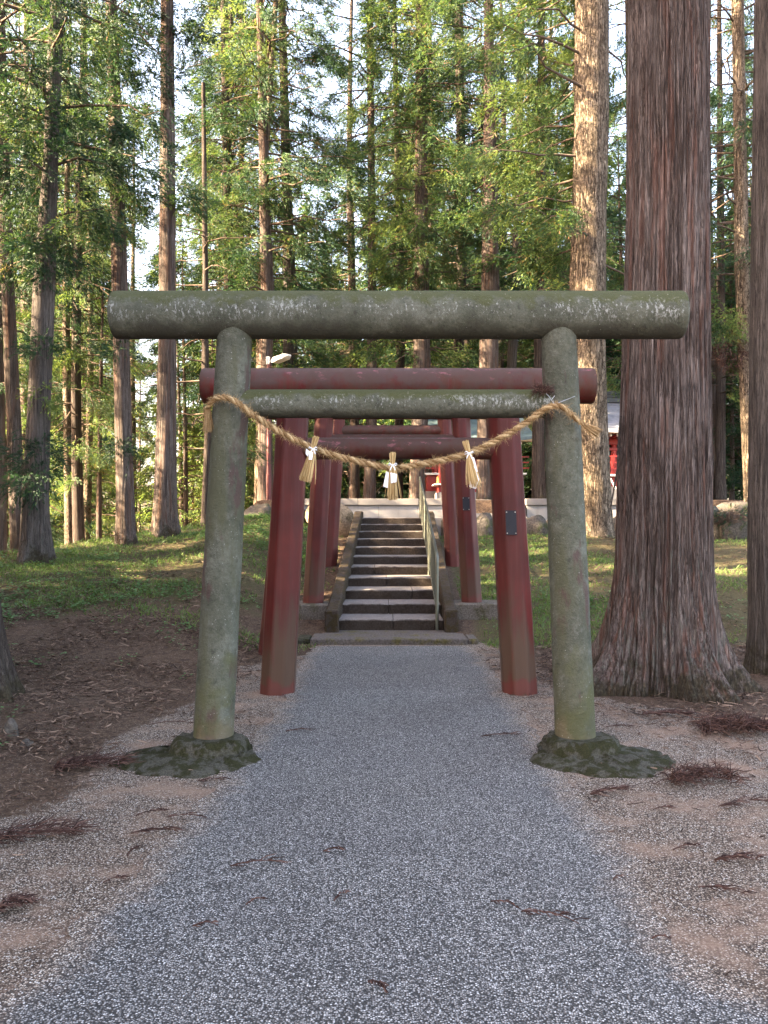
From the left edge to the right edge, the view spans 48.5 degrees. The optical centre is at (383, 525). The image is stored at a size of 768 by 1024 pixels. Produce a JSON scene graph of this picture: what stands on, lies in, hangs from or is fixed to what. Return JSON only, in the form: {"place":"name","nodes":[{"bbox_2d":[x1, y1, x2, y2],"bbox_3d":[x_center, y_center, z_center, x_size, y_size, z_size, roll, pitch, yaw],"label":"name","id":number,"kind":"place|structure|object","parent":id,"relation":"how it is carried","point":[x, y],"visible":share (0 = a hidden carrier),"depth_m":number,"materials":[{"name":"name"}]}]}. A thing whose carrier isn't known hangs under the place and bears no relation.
{"place":"outdoors","nodes":[
{"label":"outdoors","id":0,"kind":"place"},
{"bbox_2d":[5,0,753,531],"label":"sky","id":1,"kind":"structure","parent":0,"point":[345,9],"materials":[{"name":"white"}]},
{"bbox_2d":[0,646,767,1023],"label":"path","id":2,"kind":"structure","parent":0,"point":[420,796],"depth_m":3.67,"materials":[{"name":"gravel"}]},
{"bbox_2d":[521,908,590,923],"bbox_3d":[0.690,1.572,3.441,0.280,0.027,0.063,0,0,20],"label":"cedar frond","id":3,"kind":"object","parent":2,"relation":"on","point":[527,911],"visible":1,"depth_m":3.45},
{"bbox_2d":[0,500,767,998],"bbox_3d":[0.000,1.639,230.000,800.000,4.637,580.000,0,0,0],"label":"ground","id":4,"kind":"structure","parent":0,"point":[698,934],"depth_m":5.45,"materials":[{"name":"soil"}]},
{"bbox_2d":[0,718,19,736],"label":"boulder","id":5,"kind":"object","parent":4,"relation":"on","point":[10,725],"visible":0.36,"depth_m":6.29,"materials":[{"name":"stone"}]},
{"bbox_2d":[0,601,24,702],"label":"cedar tree","id":6,"kind":"object","parent":4,"relation":"on","point":[11,684],"visible":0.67,"depth_m":7.86,"materials":[{"name":"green plant"}]},
{"bbox_2d":[0,892,43,917],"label":"cedar frond","id":7,"kind":"object","parent":4,"relation":"on","point":[21,900],"visible":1,"depth_m":3.54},
{"bbox_2d":[0,811,105,843],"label":"cedar frond","id":8,"kind":"object","parent":4,"relation":"on","point":[36,830],"visible":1,"depth_m":4.36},
{"bbox_2d":[0,0,109,552],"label":"cedar tree","id":9,"kind":"object","parent":4,"relation":"on","point":[3,523],"visible":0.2,"depth_m":23.05,"materials":[{"name":"green plant"}]},
{"bbox_2d":[2,231,107,551],"bbox_3d":[-12.510,-3.740,28.611,6.134,15.214,5.396,0,0,-25],"label":"young cedar","id":10,"kind":"object","parent":4,"relation":"on","point":[53,528],"visible":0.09,"depth_m":28.42,"materials":[{"name":"green plant"}]},
{"bbox_2d":[2,4,111,459],"bbox_3d":[-11.190,-9.364,26.707,6.121,26.091,6.047,0,0,23],"label":"cedar tree","id":11,"kind":"object","parent":4,"relation":"on","point":[70,310],"visible":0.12,"depth_m":26.86,"materials":[{"name":"green plant"}]},
{"bbox_2d":[8,56,110,540],"bbox_3d":[-14.040,-7.641,35.741,5.721,25.115,4.993,0,0,-40],"label":"cedar tree","id":12,"kind":"object","parent":4,"relation":"on","point":[53,356],"visible":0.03,"depth_m":35.84,"materials":[{"name":"green plant"}]},
{"bbox_2d":[0,0,139,552],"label":"cedar tree","id":13,"kind":"object","parent":4,"relation":"on","point":[13,407],"visible":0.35,"depth_m":18.38,"materials":[{"name":"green plant"}]},
{"bbox_2d":[13,1,132,544],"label":"cedar tree","id":14,"kind":"object","parent":4,"relation":"on","point":[68,535],"visible":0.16,"depth_m":25.88,"materials":[{"name":"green plant"}]},
{"bbox_2d":[3,0,155,542],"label":"cedar tree","id":15,"kind":"object","parent":4,"relation":"on","point":[77,475],"visible":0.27,"depth_m":25.81,"materials":[{"name":"green plant"}]},
{"bbox_2d":[20,1,156,525],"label":"cedar tree","id":16,"kind":"object","parent":4,"relation":"on","point":[109,384],"visible":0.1,"depth_m":34.19,"materials":[{"name":"green plant"}]},
{"bbox_2d":[29,0,157,539],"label":"cedar tree","id":17,"kind":"object","parent":4,"relation":"on","point":[99,497],"visible":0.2,"depth_m":26.91,"materials":[{"name":"green plant"}]},
{"bbox_2d":[52,747,144,771],"bbox_3d":[-1.860,1.520,5.593,0.591,0.137,0.424,0,0,0],"label":"cedar frond","id":18,"kind":"object","parent":4,"relation":"on","point":[83,762],"visible":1,"depth_m":5.59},
{"bbox_2d":[52,47,146,540],"bbox_3d":[-10.527,-6.780,30.045,3.627,21.220,3.975,0,0,-41],"label":"cedar tree","id":19,"kind":"object","parent":4,"relation":"on","point":[89,438],"visible":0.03,"depth_m":29.90,"materials":[{"name":"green plant"}]},
{"bbox_2d":[49,242,153,545],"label":"young cedar","id":20,"kind":"object","parent":4,"relation":"on","point":[58,514],"visible":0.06,"depth_m":32.83,"materials":[{"name":"green plant"}]},
{"bbox_2d":[60,102,154,538],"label":"cedar tree","id":21,"kind":"object","parent":4,"relation":"on","point":[114,508],"visible":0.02,"depth_m":47.94,"materials":[{"name":"green plant"}]},
{"bbox_2d":[0,0,222,564],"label":"cedar tree","id":22,"kind":"object","parent":4,"relation":"on","point":[36,538],"visible":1,"depth_m":14.81,"materials":[{"name":"green plant"}]},
{"bbox_2d":[62,293,194,539],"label":"young cedar","id":23,"kind":"object","parent":4,"relation":"on","point":[139,425],"visible":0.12,"depth_m":41.07,"materials":[{"name":"green plant"}]},
{"bbox_2d":[81,82,177,532],"bbox_3d":[-9.659,-6.409,32.876,3.627,21.220,3.975,0,0,13],"label":"cedar tree","id":24,"kind":"object","parent":4,"relation":"on","point":[134,431],"visible":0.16,"depth_m":32.96,"materials":[{"name":"green plant"}]},
{"bbox_2d":[91,355,178,531],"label":"young cedar","id":25,"kind":"object","parent":4,"relation":"on","point":[142,429],"visible":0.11,"depth_m":44.91,"materials":[{"name":"green plant"}]},
{"bbox_2d":[47,0,233,545],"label":"cedar tree","id":26,"kind":"object","parent":4,"relation":"on","point":[125,517],"visible":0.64,"depth_m":16.84,"materials":[{"name":"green plant"}]},
{"bbox_2d":[102,346,195,534],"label":"young cedar","id":27,"kind":"object","parent":4,"relation":"on","point":[149,437],"visible":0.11,"depth_m":46.40,"materials":[{"name":"green plant"}]},
{"bbox_2d":[100,0,225,538],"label":"cedar tree","id":28,"kind":"object","parent":4,"relation":"on","point":[165,522],"visible":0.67,"depth_m":17.86,"materials":[{"name":"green plant"}]},
{"bbox_2d":[136,220,200,524],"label":"cedar tree","id":29,"kind":"object","parent":4,"relation":"on","point":[155,344],"visible":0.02,"depth_m":52.11,"materials":[{"name":"green plant"}]},
{"bbox_2d":[130,23,216,526],"bbox_3d":[-7.092,-6.956,29.975,3.975,21.220,3.627,0,0,40],"label":"cedar tree","id":30,"kind":"object","parent":4,"relation":"on","point":[146,341],"visible":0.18,"depth_m":29.95,"materials":[{"name":"green plant"}]},
{"bbox_2d":[133,248,247,526],"bbox_3d":[-6.169,-2.990,26.856,4.442,11.625,3.734,0,0,40],"label":"sapling","id":31,"kind":"object","parent":4,"relation":"on","point":[185,479],"visible":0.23,"depth_m":26.89,"materials":[{"name":"green plant"}]},
{"bbox_2d":[130,82,276,525],"bbox_3d":[-4.637,-5.280,21.947,4.208,12.240,3.903,0,0,-10],"label":"cedar tree","id":32,"kind":"object","parent":4,"relation":"on","point":[204,360],"visible":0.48,"depth_m":21.94,"materials":[{"name":"green plant"}]},
{"bbox_2d":[177,285,254,525],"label":"sapling","id":33,"kind":"object","parent":4,"relation":"on","point":[200,493],"visible":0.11,"depth_m":29.43,"materials":[{"name":"green plant"}]},
{"bbox_2d":[139,0,310,426],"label":"cedar tree","id":34,"kind":"object","parent":4,"relation":"on","point":[184,273],"visible":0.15,"depth_m":26.67,"materials":[{"name":"green plant"}]},
{"bbox_2d":[176,128,274,505],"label":"cedar tree","id":35,"kind":"object","parent":4,"relation":"on","point":[250,461],"visible":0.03,"depth_m":46.73,"materials":[{"name":"green plant"}]},
{"bbox_2d":[134,0,331,435],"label":"cedar tree","id":36,"kind":"object","parent":4,"relation":"on","point":[191,254],"visible":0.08,"depth_m":31.79,"materials":[{"name":"green plant"}]},
{"bbox_2d":[158,0,312,510],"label":"cedar tree","id":37,"kind":"object","parent":4,"relation":"on","point":[190,248],"visible":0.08,"depth_m":29.67,"materials":[{"name":"green plant"}]},
{"bbox_2d":[146,0,336,459],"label":"cedar tree","id":38,"kind":"object","parent":4,"relation":"on","point":[188,120],"visible":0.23,"depth_m":25.83,"materials":[{"name":"green plant"}]},
{"bbox_2d":[244,503,270,515],"bbox_3d":[-3.163,-0.156,21.646,0.916,0.799,0.771,0,0,0],"label":"boulder","id":39,"kind":"object","parent":4,"relation":"on","point":[261,508],"visible":0.4,"depth_m":21.51,"materials":[{"name":"stone"}]},
{"bbox_2d":[184,0,357,504],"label":"cedar tree","id":40,"kind":"object","parent":4,"relation":"on","point":[292,131],"visible":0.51,"depth_m":24.92,"materials":[{"name":"green plant"}]},
{"bbox_2d":[176,0,380,500],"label":"cedar tree","id":41,"kind":"object","parent":4,"relation":"on","point":[265,173],"visible":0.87,"depth_m":23.68,"materials":[{"name":"green plant"}]},
{"bbox_2d":[266,354,290,499],"bbox_3d":[-2.859,-2.299,23.050,0.789,4.598,0.250,0,0,31],"label":"street lamp","id":42,"kind":"object","parent":4,"relation":"on","point":[280,358],"visible":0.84,"depth_m":23.14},
{"bbox_2d":[211,0,373,420],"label":"cedar tree","id":43,"kind":"object","parent":4,"relation":"on","point":[289,347],"visible":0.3,"depth_m":26.45,"materials":[{"name":"green plant"}]},
{"bbox_2d":[299,601,328,619],"bbox_3d":[-1.080,1.387,12.985,0.520,0.425,0.730,0,0,0],"label":"concrete pad","id":44,"kind":"object","parent":4,"relation":"on","point":[311,611],"visible":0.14,"depth_m":12.62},
{"bbox_2d":[273,153,361,468],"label":"cedar tree","id":45,"kind":"object","parent":4,"relation":"on","point":[302,209],"visible":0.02,"depth_m":55.84,"materials":[{"name":"green plant"}]},
{"bbox_2d":[275,261,385,498],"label":"young cedar","id":46,"kind":"object","parent":4,"relation":"on","point":[309,428],"visible":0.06,"depth_m":47.65,"materials":[{"name":"green plant"}]},
{"bbox_2d":[339,503,353,536],"bbox_3d":[-1.085,-0.022,21.300,0.668,1.154,0.554,0,0,-30],"label":"boulder","id":47,"kind":"object","parent":4,"relation":"on","point":[346,517],"visible":0.35,"depth_m":21.09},
{"bbox_2d":[305,339,387,498],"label":"young cedar","id":48,"kind":"object","parent":4,"relation":"on","point":[344,483],"visible":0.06,"depth_m":44.93,"materials":[{"name":"green plant"}]},
{"bbox_2d":[307,263,385,498],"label":"young cedar","id":49,"kind":"object","parent":4,"relation":"on","point":[310,435],"visible":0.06,"depth_m":44.81,"materials":[{"name":"green plant"}]},
{"bbox_2d":[275,0,433,498],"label":"cedar tree","id":50,"kind":"object","parent":4,"relation":"on","point":[354,487],"visible":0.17,"depth_m":33.89,"materials":[{"name":"green plant"}]},
{"bbox_2d":[289,0,446,498],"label":"cedar tree","id":51,"kind":"object","parent":4,"relation":"on","point":[369,487],"visible":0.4,"depth_m":26.80,"materials":[{"name":"green plant"}]},
{"bbox_2d":[258,418,487,654],"bbox_3d":[0.150,0.068,10.500,4.300,3.565,0.330,0,0,0],"label":"red torii","id":52,"kind":"object","parent":4,"relation":"on","point":[261,632],"visible":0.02,"depth_m":10.42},
{"bbox_2d":[304,499,442,517],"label":"granite wall","id":53,"kind":"structure","parent":4,"relation":"on","point":[395,508],"depth_m":22.56,"materials":[{"name":"stone"}]},
{"bbox_2d":[0,512,747,745],"bbox_3d":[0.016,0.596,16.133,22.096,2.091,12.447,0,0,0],"label":"grass","id":54,"kind":"structure","parent":4,"relation":"on","point":[190,526],"depth_m":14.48,"materials":[{"name":"plant"}]},
{"bbox_2d":[266,418,485,602],"bbox_3d":[0.125,-0.258,12.999,3.850,3.375,0.332,0,0,0],"label":"red torii","id":55,"kind":"object","parent":4,"relation":"on","point":[469,568],"visible":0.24,"depth_m":12.87,"materials":[{"name":"wood"}]},
{"bbox_2d":[345,106,412,477],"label":"cedar tree","id":56,"kind":"object","parent":4,"relation":"on","point":[364,286],"visible":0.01,"depth_m":44.20,"materials":[{"name":"green plant"}]},
{"bbox_2d":[0,515,767,982],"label":"needle litter","id":57,"kind":"object","parent":4,"relation":"on","point":[250,671],"visible":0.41,"depth_m":8.47,"materials":[{"name":"plant"}]},
{"bbox_2d":[359,340,409,498],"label":"young cedar","id":58,"kind":"object","parent":4,"relation":"on","point":[405,488],"visible":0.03,"depth_m":44.91,"materials":[{"name":"green plant"}]},
{"bbox_2d":[310,630,467,644],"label":"apron slab","id":59,"kind":"structure","parent":4,"relation":"on","point":[391,637],"depth_m":11.46,"materials":[{"name":"stone"}]},
{"bbox_2d":[325,511,457,632],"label":"stone stairs","id":60,"kind":"structure","parent":4,"relation":"on","point":[383,562],"depth_m":14.74,"materials":[{"name":"stone"}]},
{"bbox_2d":[419,476,438,629],"bbox_3d":[0.817,0.167,16.478,0.050,2.707,8.285,0,0,1],"label":"handrail","id":61,"kind":"object","parent":60,"relation":"on","point":[431,551],"visible":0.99,"depth_m":14.58,"materials":[{"name":"silver metal"}]},
{"bbox_2d":[325,419,458,566],"bbox_3d":[0.125,-0.688,16.500,3.850,3.475,0.330,0,0,0],"label":"red torii","id":62,"kind":"object","parent":4,"relation":"on","point":[443,426],"visible":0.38,"depth_m":16.37,"materials":[{"name":"wood"}]},
{"bbox_2d":[107,291,689,778],"bbox_3d":[0.100,0.043,5.821,4.000,3.375,0.908,0,0,0],"label":"stone torii","id":63,"kind":"object","parent":4,"relation":"on","point":[235,323],"visible":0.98,"depth_m":5.88,"materials":[{"name":"stone"}]},
{"bbox_2d":[201,391,602,500],"bbox_3d":[0.088,-0.543,5.836,2.804,0.750,0.314,0,0,0],"label":"straw rope","id":64,"kind":"object","parent":63,"relation":"attached to","point":[393,469],"visible":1,"depth_m":5.82,"materials":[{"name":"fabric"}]},
{"bbox_2d":[199,368,597,695],"bbox_3d":[0.135,0.172,8.178,3.750,3.355,0.344,0,0,0],"label":"red torii","id":65,"kind":"object","parent":4,"relation":"on","point":[515,630],"visible":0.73,"depth_m":8.04,"materials":[{"name":"wood"}]},
{"bbox_2d":[327,0,477,498],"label":"cedar tree","id":66,"kind":"object","parent":4,"relation":"on","point":[401,364],"visible":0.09,"depth_m":29.85,"materials":[{"name":"green plant"}]},
{"bbox_2d":[321,0,509,498],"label":"cedar tree","id":67,"kind":"object","parent":4,"relation":"on","point":[424,250],"visible":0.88,"depth_m":24.89,"materials":[{"name":"green plant"}]},
{"bbox_2d":[377,125,453,477],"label":"cedar tree","id":68,"kind":"object","parent":4,"relation":"on","point":[390,421],"visible":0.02,"depth_m":41.71,"materials":[{"name":"green plant"}]},
{"bbox_2d":[355,0,509,472],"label":"cedar tree","id":69,"kind":"object","parent":4,"relation":"on","point":[468,280],"visible":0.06,"depth_m":34.63,"materials":[{"name":"green plant"}]},
{"bbox_2d":[360,0,529,367],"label":"cedar tree","id":70,"kind":"object","parent":4,"relation":"on","point":[460,341],"visible":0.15,"depth_m":30.86,"materials":[{"name":"green plant"}]},
{"bbox_2d":[406,0,520,367],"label":"cedar tree","id":71,"kind":"object","parent":4,"relation":"on","point":[466,342],"visible":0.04,"depth_m":38.28,"materials":[{"name":"green plant"}]},
{"bbox_2d":[454,600,497,619],"bbox_3d":[1.410,1.383,12.985,0.740,0.435,0.730,0,0,0],"label":"concrete pad","id":72,"kind":"object","parent":4,"relation":"on","point":[484,609],"visible":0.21,"depth_m":12.62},
{"bbox_2d":[384,0,570,499],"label":"cedar tree","id":73,"kind":"object","parent":4,"relation":"on","point":[488,352],"visible":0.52,"depth_m":24.42,"materials":[{"name":"green plant"}]},
{"bbox_2d":[425,418,531,499],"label":"shrine building","id":74,"kind":"structure","parent":4,"relation":"on","point":[432,489],"depth_m":27.50,"materials":[{"name":"wood"}]},
{"bbox_2d":[477,512,492,535],"bbox_3d":[2.394,0.101,20.709,0.759,0.835,0.630,0,0,0],"label":"boulder","id":75,"kind":"object","parent":4,"relation":"on","point":[484,524],"visible":0.39,"depth_m":20.47,"materials":[{"name":"stone"}]},
{"bbox_2d":[430,0,573,367],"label":"cedar tree","id":76,"kind":"object","parent":4,"relation":"on","point":[512,354],"visible":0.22,"depth_m":27.88,"materials":[{"name":"green plant"}]},
{"bbox_2d":[448,0,560,367],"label":"cedar tree","id":77,"kind":"object","parent":4,"relation":"on","point":[501,360],"visible":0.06,"depth_m":35.02,"materials":[{"name":"green plant"}]},
{"bbox_2d":[475,0,573,498],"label":"cedar tree","id":78,"kind":"object","parent":4,"relation":"on","point":[527,343],"visible":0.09,"depth_m":31.53,"materials":[{"name":"green plant"}]},
{"bbox_2d":[427,0,626,537],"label":"cedar tree","id":79,"kind":"object","parent":4,"relation":"on","point":[586,181],"visible":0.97,"depth_m":19.91,"materials":[{"name":"green plant"}]},
{"bbox_2d":[436,0,626,498],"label":"cedar tree","id":80,"kind":"object","parent":4,"relation":"on","point":[538,488],"visible":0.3,"depth_m":24.85,"materials":[{"name":"green plant"}]},
{"bbox_2d":[526,515,547,535],"bbox_3d":[3.640,0.118,20.604,0.727,0.754,0.588,0,0,0],"label":"boulder","id":81,"kind":"object","parent":4,"relation":"on","point":[537,525],"visible":0.47,"depth_m":20.41,"materials":[{"name":"stone"}]},
{"bbox_2d":[521,235,618,495],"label":"young cedar","id":82,"kind":"object","parent":4,"relation":"on","point":[527,478],"visible":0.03,"depth_m":38.72,"materials":[{"name":"green plant"}]},
{"bbox_2d":[525,499,615,520],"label":"granite wall","id":83,"kind":"structure","parent":4,"relation":"on","point":[534,507],"depth_m":22.56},
{"bbox_2d":[522,15,625,288],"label":"cedar tree","id":84,"kind":"object","parent":4,"relation":"on","point":[623,252],"visible":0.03,"depth_m":34.07,"materials":[{"name":"green plant"}]},
{"bbox_2d":[545,265,620,469],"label":"young cedar","id":85,"kind":"object","parent":4,"relation":"on","point":[613,354],"visible":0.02,"depth_m":34.18,"materials":[{"name":"green plant"}]},
{"bbox_2d":[545,143,625,470],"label":"young cedar","id":86,"kind":"object","parent":4,"relation":"on","point":[618,267],"visible":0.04,"depth_m":30.03,"materials":[{"name":"green plant"}]},
{"bbox_2d":[558,54,625,342],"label":"cedar tree","id":87,"kind":"object","parent":4,"relation":"on","point":[616,158],"visible":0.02,"depth_m":46.31,"materials":[{"name":"green plant"}]},
{"bbox_2d":[607,391,619,498],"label":"shrine building","id":88,"kind":"structure","parent":4,"relation":"on","point":[613,406],"depth_m":25.24,"materials":[{"name":"wood"}]},
{"bbox_2d":[606,48,625,386],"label":"cedar tree","id":89,"kind":"object","parent":4,"relation":"on","point":[610,236],"visible":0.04,"depth_m":40.91,"materials":[{"name":"green plant"}]},
{"bbox_2d":[545,0,733,405],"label":"cedar tree","id":90,"kind":"object","parent":4,"relation":"on","point":[610,380],"visible":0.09,"depth_m":26.80,"materials":[{"name":"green plant"}]},
{"bbox_2d":[591,0,762,704],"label":"cedar tree","id":91,"kind":"object","parent":4,"relation":"on","point":[662,629],"visible":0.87,"depth_m":8.09,"materials":[{"name":"brown plant"}]},
{"bbox_2d":[615,0,753,501],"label":"cedar tree","id":92,"kind":"object","parent":4,"relation":"on","point":[740,129],"visible":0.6,"depth_m":22.37,"materials":[{"name":"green plant"}]},
{"bbox_2d":[651,749,755,788],"bbox_3d":[1.944,1.508,5.323,0.652,0.178,0.552,0,0,0],"label":"cedar frond","id":93,"kind":"object","parent":4,"relation":"on","point":[691,772],"visible":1,"depth_m":5.27,"materials":[{"name":"plant"}]},
{"bbox_2d":[684,702,767,736],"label":"cedar frond","id":94,"kind":"object","parent":4,"relation":"on","point":[746,722],"visible":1,"depth_m":6.60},
{"bbox_2d":[712,236,742,499],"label":"young cedar","id":95,"kind":"object","parent":4,"relation":"on","point":[732,473],"visible":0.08,"depth_m":31.48,"materials":[{"name":"green plant"}]},
{"bbox_2d":[715,262,743,499],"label":"young cedar","id":96,"kind":"object","parent":4,"relation":"on","point":[739,487],"visible":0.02,"depth_m":35.60,"materials":[{"name":"green plant"}]},
{"bbox_2d":[713,503,746,536],"bbox_3d":[8.169,-0.112,20.264,1.145,0.887,1.265,0,0,0],"label":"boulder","id":97,"kind":"object","parent":4,"relation":"on","point":[720,516],"visible":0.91,"depth_m":20.18,"materials":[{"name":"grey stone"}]},
{"bbox_2d":[710,0,753,499],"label":"cedar tree","id":98,"kind":"object","parent":4,"relation":"on","point":[720,491],"visible":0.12,"depth_m":29.91,"materials":[{"name":"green plant"}]},
{"bbox_2d":[710,0,753,489],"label":"cedar tree","id":99,"kind":"object","parent":4,"relation":"on","point":[713,369],"visible":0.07,"depth_m":30.91,"materials":[{"name":"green plant"}]},
{"bbox_2d":[710,0,753,368],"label":"cedar tree","id":100,"kind":"object","parent":4,"relation":"on","point":[729,258],"visible":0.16,"depth_m":30.26,"materials":[{"name":"green plant"}]},
{"bbox_2d":[713,173,750,499],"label":"young cedar","id":101,"kind":"object","parent":4,"relation":"on","point":[728,457],"visible":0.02,"depth_m":36.19,"materials":[{"name":"green plant"}]},
{"bbox_2d":[716,501,747,513],"bbox_3d":[9.139,-0.318,22.406,1.026,0.632,0.780,0,0,0],"label":"boulder","id":102,"kind":"object","parent":4,"relation":"on","point":[741,505],"visible":0.38,"depth_m":22.13,"materials":[{"name":"stone"}]},
{"bbox_2d":[711,0,753,365],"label":"cedar tree","id":103,"kind":"object","parent":4,"relation":"on","point":[729,89],"visible":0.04,"depth_m":34.06,"materials":[{"name":"green plant"}]},
{"bbox_2d":[719,513,746,539],"bbox_3d":[8.400,0.104,20.423,0.818,0.860,0.598,0,0,0],"label":"boulder","id":104,"kind":"object","parent":4,"relation":"on","point":[739,530],"visible":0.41,"depth_m":20.16,"materials":[{"name":"stone"}]},
{"bbox_2d":[726,347,742,490],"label":"young cedar","id":105,"kind":"object","parent":4,"relation":"on","point":[736,421],"visible":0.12,"depth_m":31.42,"materials":[{"name":"green plant"}]},
{"bbox_2d":[714,851,767,861],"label":"cedar frond","id":106,"kind":"object","parent":4,"relation":"on","point":[724,857],"visible":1,"depth_m":4.03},
{"bbox_2d":[743,0,767,675],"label":"cedar tree","id":107,"kind":"object","parent":4,"relation":"on","point":[756,657],"visible":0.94,"depth_m":9.19,"materials":[{"name":"brown plant"}]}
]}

